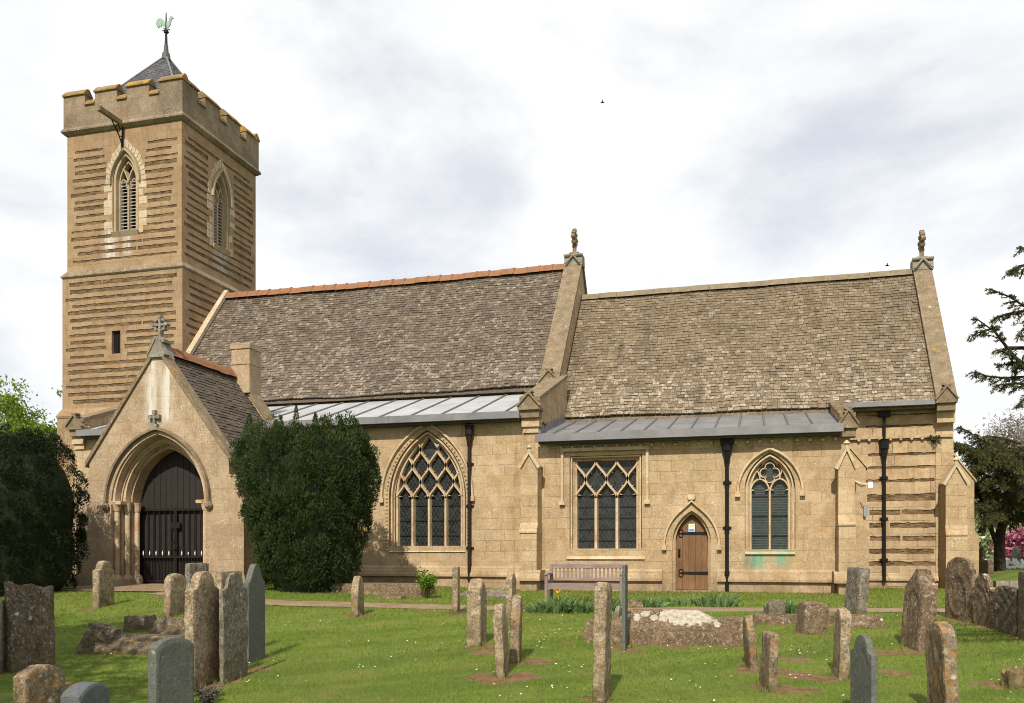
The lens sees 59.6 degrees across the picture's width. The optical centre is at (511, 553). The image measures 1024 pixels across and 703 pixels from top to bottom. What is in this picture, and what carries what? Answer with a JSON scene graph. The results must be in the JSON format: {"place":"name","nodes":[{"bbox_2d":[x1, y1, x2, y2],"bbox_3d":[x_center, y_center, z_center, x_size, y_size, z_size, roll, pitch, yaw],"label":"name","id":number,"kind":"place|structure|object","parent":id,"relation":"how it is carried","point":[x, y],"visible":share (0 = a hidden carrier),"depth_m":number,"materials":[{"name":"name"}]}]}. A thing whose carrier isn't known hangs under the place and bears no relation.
{"place":"outdoors","nodes":[
{"label":"outdoors","id":0,"kind":"place"},
{"bbox_2d":[60,584,163,590],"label":"forecourt","id":1,"kind":"structure","parent":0,"point":[135,587],"depth_m":21.97,"materials":[{"name":"beige stone"}]},
{"bbox_2d":[0,554,1023,702],"bbox_3d":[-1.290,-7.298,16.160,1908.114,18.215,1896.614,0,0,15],"label":"ground","id":2,"kind":"structure","parent":0,"point":[1008,574],"depth_m":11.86,"materials":[{"name":"green plant"}]},
{"bbox_2d":[0,599,5,674],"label":"gravestone","id":3,"kind":"object","parent":2,"relation":"on","point":[2,645],"visible":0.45,"depth_m":11.76,"materials":[{"name":"grey stone"}]},
{"bbox_2d":[4,581,55,672],"bbox_3d":[-6.515,1.056,12.107,0.153,1.397,0.693,-2,-1,24],"label":"gravestone","id":4,"kind":"object","parent":2,"relation":"on","point":[29,625],"visible":0.83,"depth_m":12.01,"materials":[{"name":"grey stone"}]},
{"bbox_2d":[0,374,61,446],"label":"leafy tree","id":5,"kind":"object","parent":2,"relation":"on","point":[15,417],"visible":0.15,"depth_m":50.82,"materials":[{"name":"green plant"}]},
{"bbox_2d":[13,664,64,702],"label":"gravestone","id":6,"kind":"object","parent":2,"relation":"on","point":[40,683],"visible":0.97,"depth_m":8.50,"materials":[{"name":"beige stone"}]},
{"bbox_2d":[0,420,90,595],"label":"clipped yew","id":7,"kind":"object","parent":2,"relation":"on","point":[38,513],"visible":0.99,"depth_m":20.50,"materials":[{"name":"green plant"}]},
{"bbox_2d":[60,682,109,702],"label":"gravestone","id":8,"kind":"object","parent":2,"relation":"on","point":[88,692],"visible":1,"depth_m":8.04,"materials":[{"name":"grey stone"}]},
{"bbox_2d":[75,622,121,653],"bbox_3d":[-6.138,1.285,13.354,0.501,0.486,0.340,16,-1,-3],"label":"stone block","id":9,"kind":"object","parent":2,"relation":"on","point":[95,635],"depth_m":13.21,"materials":[{"name":"grey stone"}]},
{"bbox_2d":[92,561,113,607],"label":"gravestone","id":10,"kind":"object","parent":2,"relation":"on","point":[103,583],"visible":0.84,"depth_m":18.10,"materials":[{"name":"beige stone"}]},
{"bbox_2d":[92,634,184,654],"bbox_3d":[-5.419,1.360,13.388,1.403,0.310,0.738,0,0,9],"label":"coped grave","id":11,"kind":"object","parent":2,"relation":"on","point":[137,644],"visible":0.5,"depth_m":13.16,"materials":[{"name":"beige stone"}]},
{"bbox_2d":[121,614,155,632],"bbox_3d":[-6.381,1.205,15.337,0.456,0.321,0.426,0,0,7],"label":"stone block","id":12,"kind":"object","parent":2,"relation":"on","point":[137,623],"depth_m":15.16,"materials":[{"name":"grey stone"}]},
{"bbox_2d":[149,616,184,633],"bbox_3d":[-5.555,1.220,14.899,0.850,0.350,0.500,0,0,11],"label":"coped grave","id":13,"kind":"object","parent":2,"relation":"on","point":[169,625],"visible":0.41,"depth_m":14.77,"materials":[{"name":"beige stone"}]},
{"bbox_2d":[148,637,193,702],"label":"gravestone","id":14,"kind":"object","parent":2,"relation":"on","point":[170,669],"visible":1,"depth_m":9.31,"materials":[{"name":"grey stone"}]},
{"bbox_2d":[163,573,185,616],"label":"gravestone","id":15,"kind":"object","parent":2,"relation":"on","point":[174,592],"visible":0.81,"depth_m":16.83,"materials":[{"name":"beige stone"}]},
{"bbox_2d":[185,563,208,589],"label":"gravestone","id":16,"kind":"object","parent":2,"relation":"on","point":[191,569],"visible":0.3,"depth_m":17.53,"materials":[{"name":"grey stone"}]},
{"bbox_2d":[184,571,219,689],"bbox_3d":[-3.732,0.997,10.794,0.145,1.579,0.654,0,0,10],"label":"gravestone","id":17,"kind":"object","parent":2,"relation":"on","point":[202,622],"visible":0.84,"depth_m":10.70,"materials":[{"name":"beige stone"}]},
{"bbox_2d":[194,683,223,702],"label":"heather","id":18,"kind":"object","parent":2,"relation":"on","point":[209,694],"visible":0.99,"depth_m":9.78,"materials":[{"name":"grey plant"}]},
{"bbox_2d":[215,570,241,657],"bbox_3d":[-4.018,0.951,12.687,0.130,1.437,0.542,0,0,16],"label":"gravestone","id":19,"kind":"object","parent":2,"relation":"on","point":[220,578],"visible":0.12,"depth_m":12.44,"materials":[{"name":"beige stone"}]},
{"bbox_2d":[219,572,247,684],"bbox_3d":[-3.447,0.997,11.099,0.071,1.532,0.622,0,0,12],"label":"gravestone","id":20,"kind":"object","parent":2,"relation":"on","point":[233,627],"visible":0.91,"depth_m":11.04,"materials":[{"name":"grey stone"}]},
{"bbox_2d":[243,564,264,664],"bbox_3d":[-3.577,0.909,12.419,0.094,1.544,0.612,0,0,6],"label":"gravestone","id":21,"kind":"object","parent":2,"relation":"on","point":[254,583],"visible":0.71,"depth_m":12.35,"materials":[{"name":"grey stone"}]},
{"bbox_2d":[227,405,381,593],"bbox_3d":[-4.957,-1.172,21.677,3.642,4.724,3.579,0,0,15],"label":"clipped yew","id":22,"kind":"object","parent":2,"relation":"on","point":[312,490],"visible":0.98,"depth_m":20.64,"materials":[{"name":"green plant"}]},
{"bbox_2d":[351,576,363,616],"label":"gravestone","id":23,"kind":"object","parent":2,"relation":"on","point":[357,597],"visible":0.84,"depth_m":16.80,"materials":[{"name":"beige stone"}]},
{"bbox_2d":[332,582,435,596],"bbox_3d":[-3.054,0.853,21.385,2.300,0.306,1.000,0,0,15],"label":"ledger tomb","id":24,"kind":"object","parent":2,"relation":"on","point":[402,589],"visible":0.56,"depth_m":20.88,"materials":[{"name":"grey stone"}]},
{"bbox_2d":[377,596,405,599],"bbox_3d":[-2.713,0.998,20.140,0.620,0.109,0.340,0,0,15],"label":"flat stone","id":25,"kind":"object","parent":2,"relation":"on","point":[393,597],"visible":0.59,"depth_m":19.99,"materials":[{"name":"beige stone"}]},
{"bbox_2d":[416,566,437,598],"bbox_3d":[-1.923,0.670,20.316,0.508,0.802,0.694,0,0,15],"label":"bush","id":26,"kind":"object","parent":2,"relation":"on","point":[427,583],"visible":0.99,"depth_m":20.23,"materials":[{"name":"green plant"}]},
{"bbox_2d":[452,566,459,614],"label":"gravestone","id":27,"kind":"object","parent":2,"relation":"on","point":[455,590],"visible":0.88,"depth_m":17.17,"materials":[{"name":"beige stone"}]},
{"bbox_2d":[466,578,486,646],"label":"gravestone","id":28,"kind":"object","parent":2,"relation":"on","point":[476,631],"visible":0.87,"depth_m":13.26,"materials":[{"name":"beige stone"}]},
{"bbox_2d":[460,589,505,599],"bbox_3d":[-0.563,0.943,20.730,1.257,0.263,0.630,0,0,15],"label":"coped ledger","id":29,"kind":"object","parent":2,"relation":"on","point":[497,594],"visible":0.29,"depth_m":20.45,"materials":[{"name":"grey stone"}]},
{"bbox_2d":[493,604,509,678],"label":"gravestone","id":30,"kind":"object","parent":2,"relation":"on","point":[500,634],"visible":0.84,"depth_m":10.90,"materials":[{"name":"beige stone"}]},
{"bbox_2d":[506,570,515,620],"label":"gravestone","id":31,"kind":"object","parent":2,"relation":"on","point":[510,585],"visible":0.57,"depth_m":16.14,"materials":[{"name":"beige stone"}]},
{"bbox_2d":[509,594,522,663],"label":"gravestone","id":32,"kind":"object","parent":2,"relation":"on","point":[515,646],"visible":0.83,"depth_m":11.85,"materials":[{"name":"beige stone"}]},
{"bbox_2d":[56,13,978,594],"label":"church","id":33,"kind":"structure","parent":2,"relation":"on","point":[528,425],"depth_m":25.95,"materials":[{"name":"stone"}]},
{"bbox_2d":[114,332,119,353],"bbox_3d":[-14.528,-7.786,33.014,0.340,0.803,0.055,0,0,15],"label":"window","id":34,"kind":"structure","parent":33,"relation":"in","point":[116,334],"depth_m":33.02,"materials":[{"name":"black glass"}]},
{"bbox_2d":[104,139,146,237],"bbox_3d":[-14.185,-13.477,33.037,1.840,3.600,0.470,0,0,15],"label":"belfry window","id":35,"kind":"structure","parent":33,"relation":"in","point":[127,175],"depth_m":33.06,"materials":[{"name":"grey stone"}]},
{"bbox_2d":[207,160,234,256],"bbox_3d":[-11.396,-13.481,34.702,0.470,3.609,1.840,0,0,15],"label":"belfry window","id":36,"kind":"structure","parent":33,"relation":"in","point":[219,238],"depth_m":34.85,"materials":[{"name":"grey stone"}]},
{"bbox_2d":[379,425,474,551],"bbox_3d":[-2.335,-1.827,25.018,2.807,3.554,0.440,0,0,15],"label":"window","id":37,"kind":"structure","parent":33,"relation":"in","point":[431,490],"depth_m":25.13,"materials":[{"name":"stone"}]},
{"bbox_2d":[559,446,649,558],"bbox_3d":[2.471,-1.331,23.706,2.406,2.944,0.440,0,0,15],"label":"window","id":38,"kind":"structure","parent":33,"relation":"in","point":[606,490],"depth_m":23.81,"materials":[{"name":"stone"}]},
{"bbox_2d":[662,494,721,591],"bbox_3d":[4.612,-0.120,22.961,1.519,2.797,0.730,0,0,15],"label":"door","id":39,"kind":"structure","parent":33,"relation":"in","point":[692,537],"depth_m":23.21,"materials":[{"name":"brown wood"}]},
{"bbox_2d":[735,447,805,553],"bbox_3d":[6.512,-1.338,22.598,1.697,2.694,0.450,0,0,15],"label":"window","id":40,"kind":"structure","parent":33,"relation":"in","point":[769,488],"depth_m":22.70,"materials":[{"name":"stone"}]},
{"bbox_2d":[522,601,551,613],"bbox_3d":[0.528,1.032,17.334,0.733,0.284,0.504,0,0,15],"label":"daffodil clump","id":41,"kind":"object","parent":2,"relation":"on","point":[531,608],"visible":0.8,"depth_m":17.27,"materials":[{"name":"green plant"}]},
{"bbox_2d":[536,589,584,613],"bbox_3d":[0.964,0.919,17.305,1.042,0.508,0.758,0,0,15],"label":"daffodil clump","id":42,"kind":"object","parent":2,"relation":"on","point":[556,607],"visible":0.83,"depth_m":17.18,"materials":[{"name":"green plant"}]},
{"bbox_2d":[110,600,1020,700],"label":"daisies","id":43,"kind":"object","parent":2,"relation":"on","point":[539,641],"visible":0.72,"depth_m":12.30,"materials":[{"name":"white plant"}]},
{"bbox_2d":[557,597,593,613],"bbox_3d":[1.281,0.992,17.247,0.962,0.357,0.724,0,0,15],"label":"daffodil clump","id":44,"kind":"object","parent":2,"relation":"on","point":[588,608],"visible":0.63,"depth_m":17.12,"materials":[{"name":"green plant"}]},
{"bbox_2d":[544,564,626,602],"bbox_3d":[1.566,0.704,19.043,1.692,0.970,0.575,0,0,15],"label":"garden bench","id":45,"kind":"object","parent":2,"relation":"on","point":[551,585],"visible":0.89,"depth_m":19.18,"materials":[{"name":"brown wood"}]},
{"bbox_2d":[592,582,611,702],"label":"gravestone","id":46,"kind":"object","parent":2,"relation":"on","point":[602,618],"visible":1,"depth_m":9.43,"materials":[{"name":"beige stone"}]},
{"bbox_2d":[586,599,621,611],"bbox_3d":[1.862,0.981,17.532,0.911,0.335,0.528,0,0,33],"label":"daffodil clump","id":47,"kind":"object","parent":2,"relation":"on","point":[618,603],"visible":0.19,"depth_m":17.41,"materials":[{"name":"green plant"}]},
{"bbox_2d":[614,606,621,618],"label":"gravestone","id":48,"kind":"object","parent":2,"relation":"on","point":[618,612],"visible":0.34,"depth_m":15.63,"materials":[{"name":"beige stone"}]},
{"bbox_2d":[622,565,627,651],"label":"gravestone","id":49,"kind":"object","parent":2,"relation":"on","point":[624,607],"visible":0.83,"depth_m":12.65,"materials":[{"name":"grey stone"}]},
{"bbox_2d":[628,600,643,607],"bbox_3d":[2.495,1.026,18.020,0.362,0.214,0.302,0,0,15],"label":"stone block","id":50,"kind":"object","parent":2,"relation":"on","point":[636,604],"depth_m":17.91,"materials":[{"name":"beige stone"}]},
{"bbox_2d":[628,595,672,607],"bbox_3d":[2.797,0.960,18.070,1.013,0.315,0.664,0,0,15],"label":"daffodil clump","id":51,"kind":"object","parent":2,"relation":"on","point":[649,602],"visible":0.63,"depth_m":18.00,"materials":[{"name":"green plant"}]},
{"bbox_2d":[583,609,753,646],"bbox_3d":[2.364,1.114,13.585,2.579,0.547,0.985,0,0,15],"label":"coped tomb","id":52,"kind":"object","parent":2,"relation":"on","point":[682,627],"visible":0.86,"depth_m":13.22,"materials":[{"name":"beige stone"}]},
{"bbox_2d":[656,596,696,605],"bbox_3d":[3.360,0.969,18.418,0.964,0.261,0.568,0,0,15],"label":"daffodil clump","id":53,"kind":"object","parent":2,"relation":"on","point":[678,602],"visible":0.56,"depth_m":18.36,"materials":[{"name":"green plant"}]},
{"bbox_2d":[685,592,744,606],"bbox_3d":[4.168,0.926,18.144,0.781,0.354,1.222,0,0,-35],"label":"daffodil clump","id":54,"kind":"object","parent":2,"relation":"on","point":[712,600],"visible":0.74,"depth_m":18.07,"materials":[{"name":"green plant"}]},
{"bbox_2d":[742,615,757,670],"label":"gravestone","id":55,"kind":"object","parent":2,"relation":"on","point":[750,648],"visible":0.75,"depth_m":11.13,"materials":[{"name":"beige stone"}]},
{"bbox_2d":[759,631,779,691],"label":"gravestone","id":56,"kind":"object","parent":2,"relation":"on","point":[768,672],"visible":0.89,"depth_m":9.92,"materials":[{"name":"beige stone"}]},
{"bbox_2d":[763,599,785,615],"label":"gravestone","id":57,"kind":"object","parent":2,"relation":"on","point":[774,607],"visible":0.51,"depth_m":15.03,"materials":[{"name":"grey stone"}]},
{"bbox_2d":[780,598,804,612],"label":"daffodil clump","id":58,"kind":"object","parent":2,"relation":"on","point":[790,608],"visible":0.39,"depth_m":16.44,"materials":[{"name":"green plant"}]},
{"bbox_2d":[795,601,828,633],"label":"gravestone","id":59,"kind":"object","parent":2,"relation":"on","point":[812,616],"visible":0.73,"depth_m":13.98,"materials":[{"name":"beige stone"}]},
{"bbox_2d":[753,613,884,627],"bbox_3d":[5.110,1.128,14.998,2.119,0.241,0.414,0,0,15],"label":"kerb stone","id":60,"kind":"object","parent":2,"relation":"on","point":[778,620],"visible":0.47,"depth_m":14.98,"materials":[{"name":"beige stone"}]},
{"bbox_2d":[832,607,851,679],"bbox_3d":[3.921,1.147,10.640,0.145,1.026,0.451,2,0,10],"label":"gravestone","id":61,"kind":"object","parent":2,"relation":"on","point":[842,632],"visible":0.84,"depth_m":10.44,"materials":[{"name":"beige stone"}]},
{"bbox_2d":[844,566,870,614],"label":"gravestone","id":62,"kind":"object","parent":2,"relation":"on","point":[856,594],"visible":0.72,"depth_m":15.54,"materials":[{"name":"grey stone"}]},
{"bbox_2d":[850,635,877,702],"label":"gravestone","id":63,"kind":"object","parent":2,"relation":"on","point":[863,672],"visible":1,"depth_m":8.50,"materials":[{"name":"grey stone"}]},
{"bbox_2d":[852,616,878,628],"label":"kerb end","id":64,"kind":"structure","parent":2,"relation":"on","point":[867,621],"depth_m":14.57,"materials":[{"name":"beige stone"}]},
{"bbox_2d":[900,569,937,651],"bbox_3d":[5.711,0.863,12.555,0.232,1.312,0.651,5,0,1],"label":"gravestone","id":65,"kind":"object","parent":2,"relation":"on","point":[920,604],"visible":0.69,"depth_m":12.39,"materials":[{"name":"brown stone"}]},
{"bbox_2d":[925,621,958,702],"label":"gravestone","id":66,"kind":"object","parent":2,"relation":"on","point":[941,645],"visible":1,"depth_m":8.49,"materials":[{"name":"beige stone"}]},
{"bbox_2d":[945,557,975,622],"bbox_3d":[7.698,0.696,15.366,0.126,1.290,0.868,0,0,-3],"label":"gravestone","id":67,"kind":"object","parent":2,"relation":"on","point":[960,575],"visible":0.77,"depth_m":15.31,"materials":[{"name":"stone"}]},
{"bbox_2d":[925,426,1023,570],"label":"dark conifer","id":68,"kind":"object","parent":2,"relation":"on","point":[993,508],"visible":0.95,"depth_m":28.10,"materials":[{"name":"green plant"}]},
{"bbox_2d":[979,548,983,559],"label":"gravestone","id":69,"kind":"object","parent":2,"relation":"on","point":[981,557],"visible":0.16,"depth_m":30.00,"materials":[{"name":"grey stone"}]},
{"bbox_2d":[972,573,995,628],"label":"gravestone","id":70,"kind":"object","parent":2,"relation":"on","point":[983,601],"visible":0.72,"depth_m":14.46,"materials":[{"name":"stone"}]},
{"bbox_2d":[979,560,993,574],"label":"gravestone","id":71,"kind":"object","parent":2,"relation":"on","point":[986,566],"visible":0.7,"depth_m":28.63,"materials":[{"name":"grey stone"}]},
{"bbox_2d":[958,404,1023,529],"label":"bare tree","id":72,"kind":"object","parent":2,"relation":"on","point":[1020,438],"visible":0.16,"depth_m":79.93,"materials":[{"name":"plant"}]},
{"bbox_2d":[965,246,1023,409],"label":"overhanging spruce","id":73,"kind":"object","parent":2,"relation":"on","point":[1007,351],"visible":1,"depth_m":9.94,"materials":[{"name":"green plant"}]},
{"bbox_2d":[974,499,1020,558],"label":"blossom tree","id":74,"kind":"object","parent":2,"relation":"on","point":[985,540],"visible":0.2,"depth_m":43.22,"materials":[{"name":"white plant"}]},
{"bbox_2d":[993,581,1017,587],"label":"wall","id":75,"kind":"structure","parent":2,"relation":"on","point":[996,584],"depth_m":24.10,"materials":[{"name":"grey stone"}]},
{"bbox_2d":[988,526,1023,560],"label":"blossom tree","id":76,"kind":"object","parent":2,"relation":"on","point":[1013,539],"visible":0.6,"depth_m":35.59,"materials":[{"name":"pink plant"}]},
{"bbox_2d":[994,585,1018,636],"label":"gravestone","id":77,"kind":"object","parent":2,"relation":"on","point":[1006,608],"visible":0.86,"depth_m":13.65,"materials":[{"name":"grey stone"}]},
{"bbox_2d":[1001,667,1022,689],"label":"gravestone","id":78,"kind":"object","parent":2,"relation":"on","point":[1011,676],"visible":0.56,"depth_m":9.83,"materials":[{"name":"beige stone"}]},
{"bbox_2d":[1009,546,1022,567],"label":"gravestone","id":79,"kind":"object","parent":2,"relation":"on","point":[1015,553],"visible":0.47,"depth_m":33.30,"materials":[{"name":"grey stone"}]},
{"bbox_2d":[1018,572,1023,638],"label":"gravestone","id":80,"kind":"object","parent":2,"relation":"on","point":[1021,604],"visible":0.77,"depth_m":13.22,"materials":[{"name":"brown stone"}]},
{"bbox_2d":[0,0,1023,475],"label":"sky","id":81,"kind":"structure","parent":0,"point":[729,141],"materials":[{"name":"white"}]},
{"bbox_2d":[147,592,944,611],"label":"path","id":82,"kind":"structure","parent":0,"point":[410,606],"depth_m":18.27,"materials":[{"name":"beige gravel"}]},
{"bbox_2d":[984,558,1023,568],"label":"white flowers","id":83,"kind":"object","parent":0,"point":[1014,561],"visible":0.32,"depth_m":31.54,"materials":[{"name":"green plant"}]}
]}

